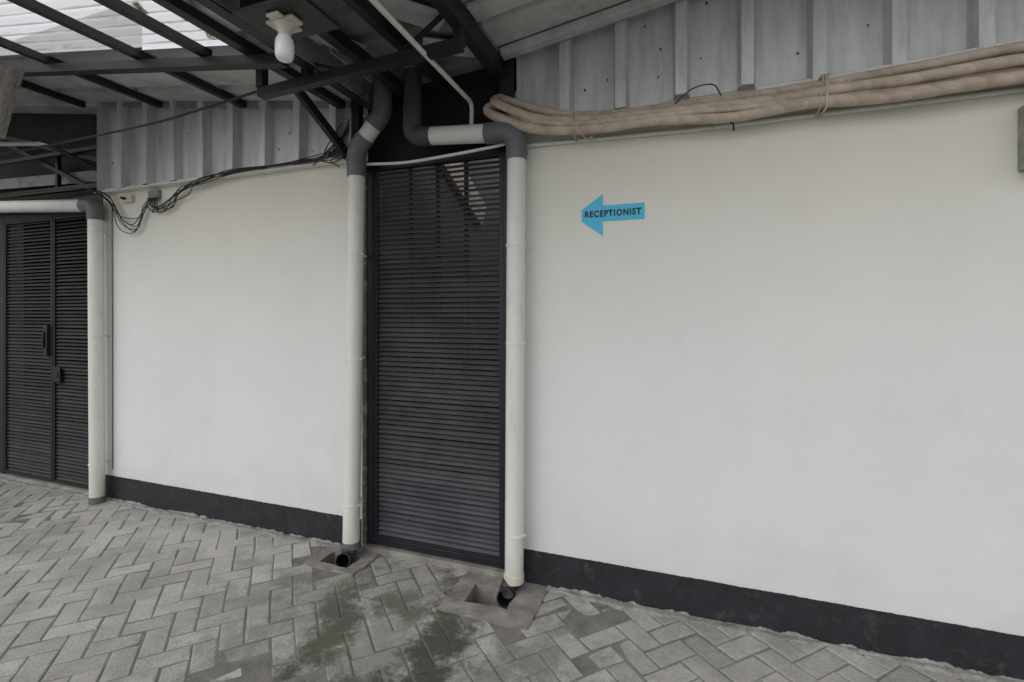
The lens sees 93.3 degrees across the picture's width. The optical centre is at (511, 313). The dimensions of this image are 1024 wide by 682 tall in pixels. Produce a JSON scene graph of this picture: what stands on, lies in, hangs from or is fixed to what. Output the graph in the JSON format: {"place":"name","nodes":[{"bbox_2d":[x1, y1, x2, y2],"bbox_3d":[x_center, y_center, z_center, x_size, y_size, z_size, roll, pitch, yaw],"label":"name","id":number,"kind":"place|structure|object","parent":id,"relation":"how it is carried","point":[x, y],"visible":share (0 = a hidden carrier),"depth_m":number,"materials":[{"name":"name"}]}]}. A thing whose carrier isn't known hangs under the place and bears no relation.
{"place":"outdoors","nodes":[
{"label":"outdoors","id":0,"kind":"place"},
{"bbox_2d":[142,43,367,158],"label":"sky","id":1,"kind":"structure","parent":0,"point":[207,44],"materials":[{"name":"white"}]},
{"bbox_2d":[0,481,984,681],"bbox_3d":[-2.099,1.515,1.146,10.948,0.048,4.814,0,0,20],"label":"paving","id":2,"kind":"structure","parent":0,"point":[824,661],"depth_m":2.33,"materials":[{"name":"concrete"}]},
{"bbox_2d":[11,225,23,468],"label":"building wall","id":3,"kind":"structure","parent":2,"relation":"on","point":[17,310],"depth_m":4.60,"materials":[{"name":"beige paint"}]},
{"bbox_2d":[0,203,102,488],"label":"louvered double gate","id":4,"kind":"structure","parent":3,"relation":"attached to","point":[55,453],"depth_m":4.25,"materials":[{"name":"metal"}]},
{"bbox_2d":[0,457,88,492],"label":"gate sill","id":5,"kind":"structure","parent":2,"relation":"on","point":[48,483],"depth_m":4.24,"materials":[{"name":"concrete"}]},
{"bbox_2d":[0,477,88,497],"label":"cement smear","id":6,"kind":"object","parent":2,"relation":"on","point":[19,481],"visible":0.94,"depth_m":4.17},
{"bbox_2d":[24,218,88,466],"bbox_3d":[-3.754,0.285,4.889,1.800,2.470,1.100,0,0,20],"label":"passage interior","id":7,"kind":"object","parent":2,"relation":"on","point":[78,227],"visible":0.04,"depth_m":4.91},
{"bbox_2d":[105,497,340,546],"bbox_3d":[-2.239,1.489,3.496,2.400,0.030,0.090,0,0,20],"label":"cement smear","id":8,"kind":"object","parent":2,"relation":"on","point":[207,520],"visible":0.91,"depth_m":3.45},
{"bbox_2d":[94,100,380,548],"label":"building wall","id":9,"kind":"structure","parent":2,"relation":"on","point":[229,309],"depth_m":3.46,"materials":[{"name":"beige paint"}]},
{"bbox_2d":[0,136,102,214],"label":"roof truss","id":10,"kind":"object","parent":9,"relation":"attached to","point":[58,178],"visible":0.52,"depth_m":4.33,"materials":[{"name":"black metal"}]},
{"bbox_2d":[0,198,108,504],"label":"drain pipe","id":11,"kind":"object","parent":9,"relation":"attached to","point":[93,209],"visible":1,"depth_m":3.81,"materials":[{"name":"beige plastic"}]},
{"bbox_2d":[111,204,112,468],"bbox_3d":[-3.212,0.185,3.885,0.011,2.130,0.006,0,0,20],"label":"thin vertical pipe","id":12,"kind":"object","parent":9,"relation":"attached to","point":[112,348],"visible":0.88,"depth_m":3.88,"materials":[{"name":"grey plastic"}]},
{"bbox_2d":[120,194,133,202],"bbox_3d":[-3.030,-0.900,3.795,0.110,0.060,0.059,0,0,20],"label":"switch box","id":13,"kind":"object","parent":9,"relation":"attached to","point":[129,198],"visible":1,"depth_m":3.79,"materials":[{"name":"beige plastic"}]},
{"bbox_2d":[148,190,160,200],"bbox_3d":[-2.738,-0.900,3.704,0.110,0.080,0.029,0,0,20],"label":"junction box","id":14,"kind":"object","parent":9,"relation":"attached to","point":[153,193],"visible":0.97,"depth_m":3.69,"materials":[{"name":"grey plastic"}]},
{"bbox_2d":[0,119,349,233],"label":"electrical cable bundle","id":15,"kind":"object","parent":9,"relation":"attached to","point":[302,160],"visible":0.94,"depth_m":3.47,"materials":[{"name":"black rubber"}]},
{"bbox_2d":[0,0,372,157],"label":"canopy roof","id":16,"kind":"structure","parent":9,"relation":"on","point":[191,72],"depth_m":2.73,"materials":[{"name":"black paint"}]},
{"bbox_2d":[0,65,24,138],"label":"corrugated screen","id":17,"kind":"object","parent":16,"relation":"hanging from","point":[11,78],"visible":1,"depth_m":3.01,"materials":[{"name":"grey metal"}]},
{"bbox_2d":[0,142,46,145],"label":"conduit pipe","id":18,"kind":"object","parent":16,"relation":"attached to","point":[21,143],"visible":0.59,"depth_m":3.45,"materials":[{"name":"beige plastic"}]},
{"bbox_2d":[0,47,141,200],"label":"gate head panel","id":19,"kind":"object","parent":16,"relation":"attached to","point":[48,128],"depth_m":4.59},
{"bbox_2d":[214,0,501,104],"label":"valley gutter","id":20,"kind":"object","parent":16,"relation":"attached to","point":[367,30],"visible":0.48,"depth_m":2.45,"materials":[{"name":"black paint"}]},
{"bbox_2d":[232,0,339,62],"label":"ceiling lamp","id":21,"kind":"object","parent":20,"relation":"attached to","point":[282,24],"visible":1,"depth_m":1.88,"materials":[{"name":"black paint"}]},
{"bbox_2d":[256,14,465,99],"bbox_3d":[-0.799,-1.335,2.417,1.230,0.330,0.062,0,0,21],"label":"hanging steel frame","id":22,"kind":"object","parent":16,"relation":"hanging from","point":[408,54],"visible":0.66,"depth_m":2.37,"materials":[{"name":"black metal"}]},
{"bbox_2d":[0,90,256,154],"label":"overhead cable","id":23,"kind":"object","parent":22,"relation":"attached to","point":[162,120],"visible":0.98,"depth_m":2.89,"materials":[{"name":"black rubber"}]},
{"bbox_2d":[369,0,473,124],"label":"conduit pipe","id":24,"kind":"object","parent":22,"relation":"attached to","point":[390,18],"visible":0.95,"depth_m":2.20,"materials":[{"name":"beige plastic"}]},
{"bbox_2d":[101,155,342,190],"bbox_3d":[-2.165,-0.991,3.480,2.470,0.040,0.022,0,0,20],"label":"conduit pipe","id":25,"kind":"object","parent":9,"relation":"attached to","point":[326,159],"visible":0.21,"depth_m":3.53,"materials":[{"name":"beige plastic"}]},
{"bbox_2d":[294,91,347,157],"bbox_3d":[-1.142,-1.150,2.901,0.035,0.338,0.425,0,0,30],"label":"roof brace","id":26,"kind":"object","parent":9,"relation":"attached to","point":[313,110],"visible":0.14,"depth_m":2.88,"materials":[{"name":"black paint"}]},
{"bbox_2d":[351,100,363,138],"bbox_3d":[-0.976,-1.130,3.051,0.060,0.460,0.046,0,0,20],"label":"roof post","id":27,"kind":"object","parent":9,"relation":"attached to","point":[357,116],"visible":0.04,"depth_m":3.03,"materials":[{"name":"black metal"}]},
{"bbox_2d":[335,78,392,567],"bbox_3d":[-0.885,0.055,2.928,0.341,2.950,0.220,0,0,20],"label":"drain pipe","id":28,"kind":"object","parent":9,"relation":"attached to","point":[378,117],"visible":0.97,"depth_m":2.93,"materials":[{"name":"beige plastic"}]},
{"bbox_2d":[363,148,506,568],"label":"louvered gate","id":29,"kind":"structure","parent":9,"relation":"attached to","point":[375,469],"depth_m":2.92,"materials":[{"name":"metal"}]},
{"bbox_2d":[368,68,505,162],"bbox_3d":[-0.455,-1.270,2.975,1.000,0.660,0.040,0,0,20],"label":"gate head panel","id":30,"kind":"object","parent":9,"relation":"attached to","point":[448,105],"visible":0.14,"depth_m":2.95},
{"bbox_2d":[303,545,380,575],"bbox_3d":[-1.029,1.566,2.963,0.374,0.148,0.301,0,0,20],"label":"drain basin","id":31,"kind":"object","parent":2,"relation":"in","point":[324,559],"visible":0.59,"depth_m":2.93,"materials":[{"name":"concrete"}]},
{"bbox_2d":[363,512,504,577],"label":"gate sill","id":32,"kind":"structure","parent":2,"relation":"on","point":[426,558],"depth_m":2.90,"materials":[{"name":"concrete"}]},
{"bbox_2d":[381,158,498,521],"bbox_3d":[0.258,-0.190,4.918,1.220,3.420,3.900,0,0,20],"label":"passage interior","id":33,"kind":"object","parent":2,"relation":"on","point":[442,216],"visible":0.01,"depth_m":3.97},
{"bbox_2d":[440,163,485,224],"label":"stair soffit","id":34,"kind":"structure","parent":33,"relation":"attached to","point":[470,193],"depth_m":4.35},
{"bbox_2d":[437,571,548,629],"bbox_3d":[-0.086,1.566,2.561,0.501,0.148,0.420,0,0,20],"label":"drain basin","id":35,"kind":"object","parent":2,"relation":"in","point":[472,595],"visible":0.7,"depth_m":2.52,"materials":[{"name":"concrete"}]},
{"bbox_2d":[517,0,1023,679],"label":"building wall","id":36,"kind":"structure","parent":2,"relation":"on","point":[773,376],"depth_m":2.26,"materials":[{"name":"beige paint"}]},
{"bbox_2d":[403,67,526,607],"bbox_3d":[-0.285,0.059,2.715,0.760,2.978,0.210,0,0,20],"label":"drain pipe","id":37,"kind":"object","parent":36,"relation":"attached to","point":[512,137],"visible":0.97,"depth_m":2.58,"materials":[{"name":"beige plastic"}]},
{"bbox_2d":[366,143,505,165],"bbox_3d":[-0.457,-0.927,2.833,0.944,0.062,0.029,0,0,20],"label":"conduit pipe","id":38,"kind":"object","parent":37,"relation":"attached to","point":[440,156],"visible":0.84,"depth_m":2.82,"materials":[{"name":"beige plastic"}]},
{"bbox_2d":[499,57,516,114],"bbox_3d":[-0.021,-1.190,2.698,0.085,0.460,0.056,0,0,20],"label":"roof post","id":39,"kind":"object","parent":36,"relation":"attached to","point":[508,84],"visible":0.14,"depth_m":2.67,"materials":[{"name":"black metal"}]},
{"bbox_2d":[429,0,677,83],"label":"canopy roof","id":40,"kind":"structure","parent":36,"relation":"attached to","point":[514,28],"depth_m":2.40,"materials":[{"name":"black paint"}]},
{"bbox_2d":[582,194,644,235],"bbox_3d":[0.525,-0.517,2.531,0.326,0.220,0.003,0,0,20],"label":"arrow sign","id":41,"kind":"object","parent":36,"relation":"attached to","point":[596,213],"visible":1,"depth_m":2.54,"materials":[{"name":"blue plastic"}]},
{"bbox_2d":[483,41,1023,141],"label":"insulated pipe bundle","id":42,"kind":"object","parent":36,"relation":"attached to","point":[989,67],"visible":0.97,"depth_m":2.13,"materials":[{"name":"beige fabric"}]},
{"bbox_2d":[675,84,720,103],"bbox_3d":[0.888,-1.044,2.299,0.218,0.073,0.039,0,0,9],"label":"loose cable","id":43,"kind":"object","parent":42,"relation":"attached to","point":[699,86],"visible":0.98,"depth_m":2.29,"materials":[{"name":"black rubber"}]},
{"bbox_2d":[756,38,1023,89],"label":"conduit pipe","id":44,"kind":"object","parent":42,"relation":"on","point":[835,75],"visible":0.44,"depth_m":2.10,"materials":[{"name":"beige plastic"}]},
{"bbox_2d":[527,87,1023,147],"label":"conduit pipe","id":45,"kind":"object","parent":36,"relation":"attached to","point":[847,110],"visible":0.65,"depth_m":2.23,"materials":[{"name":"beige plastic"}]},
{"bbox_2d":[1018,105,1023,171],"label":"concrete wall block","id":46,"kind":"structure","parent":36,"relation":"attached to","point":[1020,139],"depth_m":1.95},
{"bbox_2d":[546,585,1023,681],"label":"cement smear","id":47,"kind":"object","parent":2,"relation":"on","point":[916,663],"visible":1,"depth_m":2.24}
]}

